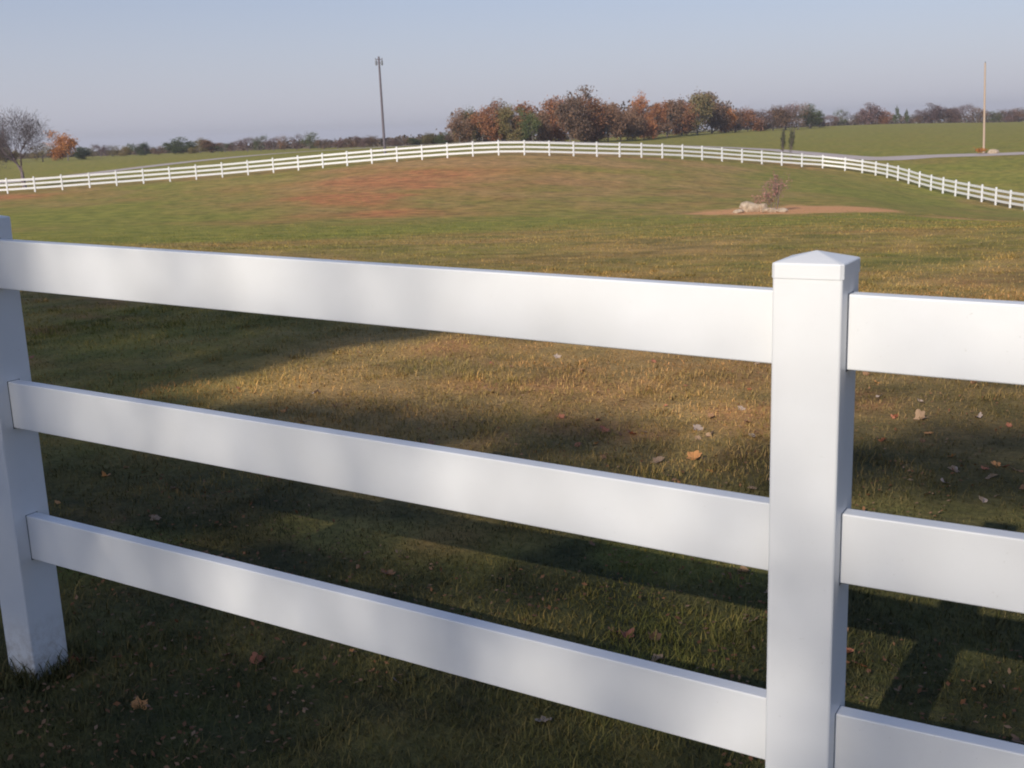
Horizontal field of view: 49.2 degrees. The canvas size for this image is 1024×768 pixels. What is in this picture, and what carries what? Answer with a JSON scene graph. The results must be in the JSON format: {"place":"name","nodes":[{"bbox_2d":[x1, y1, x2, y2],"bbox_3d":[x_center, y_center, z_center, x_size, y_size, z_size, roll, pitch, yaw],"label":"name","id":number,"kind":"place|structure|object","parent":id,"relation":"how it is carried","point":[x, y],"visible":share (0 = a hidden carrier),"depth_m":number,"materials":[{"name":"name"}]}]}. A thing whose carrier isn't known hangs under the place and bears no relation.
{"place":"outdoors","nodes":[
{"label":"outdoors","id":0,"kind":"place"},
{"bbox_2d":[0,119,1023,767],"bbox_3d":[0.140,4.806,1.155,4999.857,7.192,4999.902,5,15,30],"label":"ground","id":1,"kind":"structure","parent":0,"point":[534,187],"depth_m":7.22,"materials":[{"name":"green plant"}]},
{"bbox_2d":[0,126,16,179],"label":"bare tree","id":2,"kind":"object","parent":1,"relation":"on","point":[5,149],"visible":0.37,"depth_m":119.25,"materials":[{"name":"plant"}]},
{"bbox_2d":[0,148,19,161],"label":"tree","id":3,"kind":"object","parent":1,"relation":"on","point":[16,155],"visible":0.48,"depth_m":313.19,"materials":[{"name":"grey plant"}]},
{"bbox_2d":[0,107,61,189],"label":"bare tree","id":4,"kind":"object","parent":1,"relation":"on","point":[23,134],"visible":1,"depth_m":111.97,"materials":[{"name":"plant"}]},
{"bbox_2d":[27,143,55,161],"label":"tree","id":5,"kind":"object","parent":1,"relation":"on","point":[45,150],"visible":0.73,"depth_m":291.40,"materials":[{"name":"grey plant"}]},
{"bbox_2d":[46,130,79,160],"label":"orange tree","id":6,"kind":"object","parent":1,"relation":"on","point":[63,147],"visible":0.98,"depth_m":291.95,"materials":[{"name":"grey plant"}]},
{"bbox_2d":[73,146,91,159],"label":"tree","id":7,"kind":"object","parent":1,"relation":"on","point":[82,154],"visible":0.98,"depth_m":301.98,"materials":[{"name":"green plant"}]},
{"bbox_2d":[90,144,109,156],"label":"hedgerow tree","id":8,"kind":"object","parent":1,"relation":"on","point":[103,149],"visible":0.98,"depth_m":342.43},
{"bbox_2d":[105,144,120,156],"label":"hedgerow tree","id":9,"kind":"object","parent":1,"relation":"on","point":[111,150],"visible":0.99,"depth_m":341.65,"materials":[{"name":"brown plant"}]},
{"bbox_2d":[118,146,132,155],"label":"hedgerow tree","id":10,"kind":"object","parent":1,"relation":"on","point":[125,152],"visible":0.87,"depth_m":339.11,"materials":[{"name":"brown plant"}]},
{"bbox_2d":[126,143,143,155],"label":"hedgerow tree","id":11,"kind":"object","parent":1,"relation":"on","point":[134,147],"visible":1,"depth_m":335.50,"materials":[{"name":"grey plant"}]},
{"bbox_2d":[131,696,146,709],"bbox_3d":[-1.098,0.942,3.300,0.049,0.018,0.071,18,47,-4],"label":"fallen leaf","id":12,"kind":"object","parent":1,"relation":"on","point":[135,703],"visible":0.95,"depth_m":3.30,"materials":[{"name":"plant"}]},
{"bbox_2d":[135,142,154,154],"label":"hedgerow tree","id":13,"kind":"object","parent":1,"relation":"on","point":[144,149],"visible":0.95,"depth_m":336.81,"materials":[{"name":"green plant"}]},
{"bbox_2d":[147,145,166,154],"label":"hedgerow tree","id":14,"kind":"object","parent":1,"relation":"on","point":[157,149],"visible":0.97,"depth_m":331.68,"materials":[{"name":"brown plant"}]},
{"bbox_2d":[161,137,189,153],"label":"hedgerow tree","id":15,"kind":"object","parent":1,"relation":"on","point":[176,147],"visible":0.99,"depth_m":324.75,"materials":[{"name":"green plant"}]},
{"bbox_2d":[181,140,196,152],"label":"hedgerow tree","id":16,"kind":"object","parent":1,"relation":"on","point":[186,147],"visible":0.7,"depth_m":326.32,"materials":[{"name":"green plant"}]},
{"bbox_2d":[187,137,211,153],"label":"hedgerow tree","id":17,"kind":"object","parent":1,"relation":"on","point":[195,150],"visible":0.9,"depth_m":322.25,"materials":[{"name":"grey plant"}]},
{"bbox_2d":[198,140,224,152],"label":"hedgerow tree","id":18,"kind":"object","parent":1,"relation":"on","point":[210,144],"visible":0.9,"depth_m":321.10,"materials":[{"name":"brown plant"}]},
{"bbox_2d":[215,143,232,151],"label":"hedgerow tree","id":19,"kind":"object","parent":1,"relation":"on","point":[224,147],"visible":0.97,"depth_m":317.62,"materials":[{"name":"brown plant"}]},
{"bbox_2d":[227,141,236,151],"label":"hedgerow tree","id":20,"kind":"object","parent":1,"relation":"on","point":[232,146],"visible":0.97,"depth_m":317.00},
{"bbox_2d":[235,137,253,151],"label":"hedgerow tree","id":21,"kind":"object","parent":1,"relation":"on","point":[239,144],"visible":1,"depth_m":311.88,"materials":[{"name":"plant"}]},
{"bbox_2d":[249,652,265,663],"bbox_3d":[-0.806,0.870,3.542,0.056,0.031,0.059,-4,13,-7],"label":"fallen leaf","id":22,"kind":"object","parent":1,"relation":"on","point":[252,658],"visible":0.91,"depth_m":3.55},
{"bbox_2d":[250,135,268,150],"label":"hedgerow tree","id":23,"kind":"object","parent":1,"relation":"on","point":[256,141],"visible":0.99,"depth_m":310.03,"materials":[{"name":"grey plant"}]},
{"bbox_2d":[263,137,278,150],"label":"hedgerow tree","id":24,"kind":"object","parent":1,"relation":"on","point":[268,143],"visible":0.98,"depth_m":306.86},
{"bbox_2d":[276,136,289,149],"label":"hedgerow tree","id":25,"kind":"object","parent":1,"relation":"on","point":[283,141],"visible":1,"depth_m":304.12,"materials":[{"name":"brown plant"}]},
{"bbox_2d":[288,133,303,149],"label":"hedgerow tree","id":26,"kind":"object","parent":1,"relation":"on","point":[296,143],"visible":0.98,"depth_m":302.27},
{"bbox_2d":[297,132,317,148],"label":"hedgerow tree","id":27,"kind":"object","parent":1,"relation":"on","point":[309,139],"visible":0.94,"depth_m":300.02,"materials":[{"name":"green plant"}]},
{"bbox_2d":[313,138,333,148],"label":"scrub tree","id":28,"kind":"object","parent":1,"relation":"on","point":[321,141],"visible":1,"depth_m":282.71,"materials":[{"name":"brown plant"}]},
{"bbox_2d":[328,139,352,148],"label":"scrub tree","id":29,"kind":"object","parent":1,"relation":"on","point":[337,143],"visible":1,"depth_m":282.92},
{"bbox_2d":[341,138,359,147],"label":"scrub tree","id":30,"kind":"object","parent":1,"relation":"on","point":[352,144],"visible":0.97,"depth_m":282.79,"materials":[{"name":"brown plant"}]},
{"bbox_2d":[352,135,370,147],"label":"scrub tree","id":31,"kind":"object","parent":1,"relation":"on","point":[363,145],"visible":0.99,"depth_m":282.53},
{"bbox_2d":[361,136,379,146],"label":"scrub tree","id":32,"kind":"object","parent":1,"relation":"on","point":[372,141],"visible":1,"depth_m":282.97,"materials":[{"name":"brown plant"}]},
{"bbox_2d":[375,56,385,152],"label":"utility pole","id":33,"kind":"object","parent":1,"relation":"on","point":[382,117],"visible":0.99,"depth_m":135.58,"materials":[{"name":"wood"}]},
{"bbox_2d":[385,138,399,145],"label":"scrub tree","id":34,"kind":"object","parent":1,"relation":"on","point":[392,142],"visible":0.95,"depth_m":283.13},
{"bbox_2d":[394,137,410,145],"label":"scrub tree","id":35,"kind":"object","parent":1,"relation":"on","point":[401,142],"visible":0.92,"depth_m":283.26,"materials":[{"name":"brown plant"}]},
{"bbox_2d":[407,137,426,144],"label":"scrub tree","id":36,"kind":"object","parent":1,"relation":"on","point":[413,141],"visible":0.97,"depth_m":282.26,"materials":[{"name":"green plant"}]},
{"bbox_2d":[420,132,437,144],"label":"scrub tree","id":37,"kind":"object","parent":1,"relation":"on","point":[428,138],"visible":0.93,"depth_m":281.66,"materials":[{"name":"green plant"}]},
{"bbox_2d":[430,132,449,143],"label":"scrub tree","id":38,"kind":"object","parent":1,"relation":"on","point":[439,139],"visible":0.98,"depth_m":281.71,"materials":[{"name":"green plant"}]},
{"bbox_2d":[443,135,456,142],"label":"scrub tree","id":39,"kind":"object","parent":1,"relation":"on","point":[450,140],"visible":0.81,"depth_m":283.19,"materials":[{"name":"plant"}]},
{"bbox_2d":[444,108,476,142],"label":"autumn tree","id":40,"kind":"object","parent":1,"relation":"on","point":[462,131],"visible":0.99,"depth_m":231.86,"materials":[{"name":"brown plant"}]},
{"bbox_2d":[450,106,481,143],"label":"autumn tree","id":41,"kind":"object","parent":1,"relation":"on","point":[473,136],"visible":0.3,"depth_m":239.61,"materials":[{"name":"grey plant"}]},
{"bbox_2d":[465,101,504,141],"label":"autumn tree","id":42,"kind":"object","parent":1,"relation":"on","point":[489,129],"visible":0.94,"depth_m":233.14,"materials":[{"name":"brown plant"}]},
{"bbox_2d":[476,96,514,141],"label":"autumn tree","id":43,"kind":"object","parent":1,"relation":"on","point":[486,139],"visible":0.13,"depth_m":241.37,"materials":[{"name":"brown plant"}]},
{"bbox_2d":[492,103,523,140],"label":"autumn tree","id":44,"kind":"object","parent":1,"relation":"on","point":[511,133],"visible":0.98,"depth_m":232.58,"materials":[{"name":"green plant"}]},
{"bbox_2d":[0,215,1023,767],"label":"vinyl fence","id":45,"kind":"object","parent":1,"relation":"on","point":[816,329],"visible":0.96,"depth_m":2.39,"materials":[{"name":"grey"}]},
{"bbox_2d":[0,140,1023,207],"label":"vinyl fence","id":46,"kind":"object","parent":1,"relation":"on","point":[982,192],"visible":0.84,"depth_m":106.74,"materials":[{"name":"plastic"}]},
{"bbox_2d":[0,242,1023,767],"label":"leaf litter","id":47,"kind":"object","parent":1,"relation":"on","point":[456,598],"visible":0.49,"depth_m":3.67,"materials":[{"name":"plant"}]},
{"bbox_2d":[17,100,1023,158],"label":"wood","id":48,"kind":"object","parent":1,"relation":"on","point":[901,121],"visible":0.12,"depth_m":390.16,"materials":[{"name":"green plant"}]},
{"bbox_2d":[506,100,539,140],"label":"autumn tree","id":49,"kind":"object","parent":1,"relation":"on","point":[521,106],"visible":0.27,"depth_m":242.34,"materials":[{"name":"brown plant"}]},
{"bbox_2d":[515,107,542,140],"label":"autumn tree","id":50,"kind":"object","parent":1,"relation":"on","point":[530,129],"visible":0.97,"depth_m":231.48,"materials":[{"name":"green plant"}]},
{"bbox_2d":[531,111,553,141],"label":"autumn tree","id":51,"kind":"object","parent":1,"relation":"on","point":[545,131],"visible":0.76,"depth_m":237.04,"materials":[{"name":"brown plant"}]},
{"bbox_2d":[535,715,551,723],"bbox_3d":[0.086,0.937,3.115,0.050,0.009,0.070,-4,-2,7],"label":"fallen leaf","id":52,"kind":"object","parent":1,"relation":"on","point":[544,720],"visible":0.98,"depth_m":3.13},
{"bbox_2d":[534,95,569,141],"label":"autumn tree","id":53,"kind":"object","parent":1,"relation":"on","point":[556,132],"visible":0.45,"depth_m":244.38,"materials":[{"name":"brown plant"}]},
{"bbox_2d":[553,85,597,141],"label":"autumn tree","id":54,"kind":"object","parent":1,"relation":"on","point":[574,122],"visible":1,"depth_m":236.94,"materials":[{"name":"brown plant"}]},
{"bbox_2d":[566,93,612,141],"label":"autumn tree","id":55,"kind":"object","parent":1,"relation":"on","point":[597,115],"visible":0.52,"depth_m":243.63,"materials":[{"name":"brown plant"}]},
{"bbox_2d":[588,102,628,141],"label":"autumn tree","id":56,"kind":"object","parent":1,"relation":"on","point":[616,122],"visible":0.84,"depth_m":247.26,"materials":[{"name":"brown plant"}]},
{"bbox_2d":[602,98,639,140],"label":"autumn tree","id":57,"kind":"object","parent":1,"relation":"on","point":[630,127],"visible":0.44,"depth_m":254.57,"materials":[{"name":"brown plant"}]},
{"bbox_2d":[619,628,634,641],"bbox_3d":[0.373,0.810,3.624,0.053,0.030,0.074,6,18,-18],"label":"fallen leaf","id":58,"kind":"object","parent":1,"relation":"on","point":[625,634],"visible":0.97,"depth_m":3.63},
{"bbox_2d":[622,105,648,139],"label":"autumn tree","id":59,"kind":"object","parent":1,"relation":"on","point":[641,129],"visible":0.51,"depth_m":261.60,"materials":[{"name":"brown plant"}]},
{"bbox_2d":[629,89,658,139],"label":"autumn tree","id":60,"kind":"object","parent":1,"relation":"on","point":[651,125],"visible":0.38,"depth_m":265.41,"materials":[{"name":"brown plant"}]},
{"bbox_2d":[648,629,661,639],"bbox_3d":[0.459,0.811,3.618,0.045,0.014,0.064,-12,38,-15],"label":"fallen leaf","id":61,"kind":"object","parent":1,"relation":"on","point":[657,635],"visible":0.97,"depth_m":3.62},
{"bbox_2d":[641,97,670,138],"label":"autumn tree","id":62,"kind":"object","parent":1,"relation":"on","point":[658,114],"visible":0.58,"depth_m":275.92,"materials":[{"name":"brown plant"}]},
{"bbox_2d":[652,456,663,462],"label":"fallen leaf","id":63,"kind":"object","parent":1,"relation":"on","point":[656,459],"visible":0.97,"depth_m":5.58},
{"bbox_2d":[651,654,669,661],"bbox_3d":[0.457,0.849,3.463,0.069,0.018,0.048,-14,7,-13],"label":"fallen leaf","id":64,"kind":"object","parent":1,"relation":"on","point":[657,657],"visible":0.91,"depth_m":3.47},
{"bbox_2d":[650,94,692,136],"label":"autumn tree","id":65,"kind":"object","parent":1,"relation":"on","point":[672,113],"visible":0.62,"depth_m":290.19,"materials":[{"name":"brown plant"}]},
{"bbox_2d":[671,99,699,135],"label":"autumn tree","id":66,"kind":"object","parent":1,"relation":"on","point":[685,126],"visible":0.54,"depth_m":302.70,"materials":[{"name":"brown plant"}]},
{"bbox_2d":[687,450,701,459],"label":"fallen leaf","id":67,"kind":"object","parent":1,"relation":"on","point":[696,454],"visible":0.98,"depth_m":5.60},
{"bbox_2d":[691,424,702,429],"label":"fallen leaf","id":68,"kind":"object","parent":1,"relation":"on","point":[697,426],"visible":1,"depth_m":6.21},
{"bbox_2d":[680,91,716,133],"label":"autumn tree","id":69,"kind":"object","parent":1,"relation":"on","point":[704,107],"visible":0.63,"depth_m":313.27,"materials":[{"name":"green plant"}]},
{"bbox_2d":[686,90,737,133],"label":"autumn tree","id":70,"kind":"object","parent":1,"relation":"on","point":[719,122],"visible":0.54,"depth_m":324.30,"materials":[{"name":"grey plant"}]},
{"bbox_2d":[718,109,737,132],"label":"autumn tree","id":71,"kind":"object","parent":1,"relation":"on","point":[734,118],"visible":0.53,"depth_m":329.54,"materials":[{"name":"brown plant"}]},
{"bbox_2d":[728,108,748,131],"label":"autumn tree","id":72,"kind":"object","parent":1,"relation":"on","point":[738,126],"visible":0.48,"depth_m":338.60,"materials":[{"name":"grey plant"}]},
{"bbox_2d":[739,201,759,211],"bbox_3d":[12.394,-9.074,57.966,1.069,0.826,1.007,9,17,41],"label":"boulder","id":73,"kind":"object","parent":1,"relation":"on","point":[747,206],"visible":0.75,"depth_m":57.59,"materials":[{"name":"stone"}]},
{"bbox_2d":[736,105,767,131],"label":"autumn tree","id":74,"kind":"object","parent":1,"relation":"on","point":[757,124],"visible":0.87,"depth_m":341.30,"materials":[{"name":"brown plant"}]},
{"bbox_2d":[749,108,773,127],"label":"autumn tree","id":75,"kind":"object","parent":1,"relation":"on","point":[764,115],"visible":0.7,"depth_m":345.88,"materials":[{"name":"plant"}]},
{"bbox_2d":[758,203,766,211],"bbox_3d":[12.924,-9.038,57.738,0.494,0.619,0.546,-8,14,-24],"label":"boulder","id":76,"kind":"object","parent":1,"relation":"on","point":[762,206],"visible":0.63,"depth_m":57.51,"materials":[{"name":"stone"}]},
{"bbox_2d":[751,189,775,204],"bbox_3d":[13.348,-9.693,58.874,1.421,1.321,1.101,-4,13,-8],"label":"bush","id":77,"kind":"object","parent":1,"relation":"on","point":[772,200],"visible":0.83,"depth_m":58.93,"materials":[{"name":"brown plant"}]},
{"bbox_2d":[762,208,776,212],"bbox_3d":[12.971,-8.737,56.374,0.798,0.329,0.512,-2,13,0],"label":"boulder","id":78,"kind":"object","parent":1,"relation":"on","point":[768,210],"visible":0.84,"depth_m":56.19,"materials":[{"name":"stone"}]},
{"bbox_2d":[759,171,791,208],"bbox_3d":[13.698,-10.037,58.279,1.755,2.190,1.388,-4,13,-9],"label":"tree","id":79,"kind":"object","parent":1,"relation":"on","point":[775,186],"visible":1,"depth_m":58.18,"materials":[{"name":"brown plant"}]},
{"bbox_2d":[761,105,790,130],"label":"autumn tree","id":80,"kind":"object","parent":1,"relation":"on","point":[780,118],"visible":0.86,"depth_m":349.82,"materials":[{"name":"brown plant"}]},
{"bbox_2d":[779,126,785,152],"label":"sapling","id":81,"kind":"object","parent":1,"relation":"on","point":[783,138],"visible":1,"depth_m":125.24,"materials":[{"name":"green plant"}]},
{"bbox_2d":[766,101,799,129],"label":"autumn tree","id":82,"kind":"object","parent":1,"relation":"on","point":[790,108],"visible":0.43,"depth_m":355.45,"materials":[{"name":"plant"}]},
{"bbox_2d":[788,127,794,160],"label":"sapling","id":83,"kind":"object","parent":1,"relation":"on","point":[790,141],"visible":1,"depth_m":125.25,"materials":[{"name":"green plant"}]},
{"bbox_2d":[783,101,811,128],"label":"autumn tree","id":84,"kind":"object","parent":1,"relation":"on","point":[799,111],"visible":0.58,"depth_m":359.84,"materials":[{"name":"grey plant"}]},
{"bbox_2d":[798,103,825,128],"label":"autumn tree","id":85,"kind":"object","parent":1,"relation":"on","point":[813,119],"visible":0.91,"depth_m":365.59,"materials":[{"name":"green plant"}]},
{"bbox_2d":[825,115,839,125],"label":"field edge tree","id":86,"kind":"object","parent":1,"relation":"on","point":[833,118],"visible":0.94,"depth_m":440.45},
{"bbox_2d":[832,108,851,125],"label":"field edge tree","id":87,"kind":"object","parent":1,"relation":"on","point":[841,118],"visible":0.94,"depth_m":443.55,"materials":[{"name":"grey plant"}]},
{"bbox_2d":[844,114,862,124],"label":"field edge tree","id":88,"kind":"object","parent":1,"relation":"on","point":[854,118],"visible":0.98,"depth_m":443.13,"materials":[{"name":"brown plant"}]},
{"bbox_2d":[854,102,887,124],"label":"field edge tree","id":89,"kind":"object","parent":1,"relation":"on","point":[871,115],"visible":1,"depth_m":440.96,"materials":[{"name":"brown plant"}]},
{"bbox_2d":[877,110,893,123],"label":"field edge tree","id":90,"kind":"object","parent":1,"relation":"on","point":[883,119],"visible":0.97,"depth_m":442.74,"materials":[{"name":"brown plant"}]},
{"bbox_2d":[892,107,900,122],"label":"cedar tree","id":91,"kind":"object","parent":1,"relation":"on","point":[897,115],"visible":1,"depth_m":438.00,"materials":[{"name":"green plant"}]},
{"bbox_2d":[904,108,910,122],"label":"cedar tree","id":92,"kind":"object","parent":1,"relation":"on","point":[906,118],"visible":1,"depth_m":440.28,"materials":[{"name":"green plant"}]},
{"bbox_2d":[908,114,921,122],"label":"field edge tree","id":93,"kind":"object","parent":1,"relation":"on","point":[916,119],"visible":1,"depth_m":443.21,"materials":[{"name":"brown plant"}]},
{"bbox_2d":[914,409,929,419],"bbox_3d":[2.298,0.175,6.246,0.105,0.043,0.075,-12,41,-7],"label":"fallen leaf","id":94,"kind":"object","parent":1,"relation":"on","point":[919,413],"visible":1,"depth_m":6.26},
{"bbox_2d":[912,110,939,122],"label":"field edge tree","id":95,"kind":"object","parent":1,"relation":"on","point":[924,113],"visible":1,"depth_m":441.94,"materials":[{"name":"plant"}]},
{"bbox_2d":[921,103,951,122],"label":"field edge tree","id":96,"kind":"object","parent":1,"relation":"on","point":[934,111],"visible":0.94,"depth_m":442.10,"materials":[{"name":"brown plant"}]},
{"bbox_2d":[940,107,961,122],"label":"field edge tree","id":97,"kind":"object","parent":1,"relation":"on","point":[947,116],"visible":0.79,"depth_m":442.81,"materials":[{"name":"grey plant"}]},
{"bbox_2d":[948,104,975,122],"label":"field edge tree","id":98,"kind":"object","parent":1,"relation":"on","point":[956,112],"visible":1,"depth_m":438.22,"materials":[{"name":"plant"}]},
{"bbox_2d":[970,106,988,122],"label":"field edge tree","id":99,"kind":"object","parent":1,"relation":"on","point":[979,113],"visible":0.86,"depth_m":438.81,"materials":[{"name":"grey plant"}]},
{"bbox_2d":[982,61,985,152],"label":"utility pole","id":100,"kind":"object","parent":1,"relation":"on","point":[984,107],"visible":0.94,"depth_m":135.31,"materials":[{"name":"wood"}]},
{"bbox_2d":[985,111,1003,122],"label":"field edge tree","id":101,"kind":"object","parent":1,"relation":"on","point":[993,116],"visible":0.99,"depth_m":429.18,"materials":[{"name":"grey plant"}]},
{"bbox_2d":[996,109,1021,121],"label":"field edge tree","id":102,"kind":"object","parent":1,"relation":"on","point":[1004,118],"visible":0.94,"depth_m":429.01,"materials":[{"name":"plant"}]},
{"bbox_2d":[1005,106,1023,121],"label":"field edge tree","id":103,"kind":"object","parent":1,"relation":"on","point":[1017,112],"visible":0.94,"depth_m":429.26,"materials":[{"name":"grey plant"}]},
{"bbox_2d":[1011,734,1023,742],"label":"fallen leaf","id":104,"kind":"object","parent":1,"relation":"on","point":[1015,738],"visible":1,"depth_m":2.95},
{"bbox_2d":[0,141,1023,183],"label":"road","id":105,"kind":"structure","parent":0,"point":[894,157],"depth_m":141.07,"materials":[{"name":"asphalt"}]},
{"bbox_2d":[0,0,1023,153],"label":"sky","id":106,"kind":"structure","parent":0,"point":[101,72],"materials":[{"name":"blue"}]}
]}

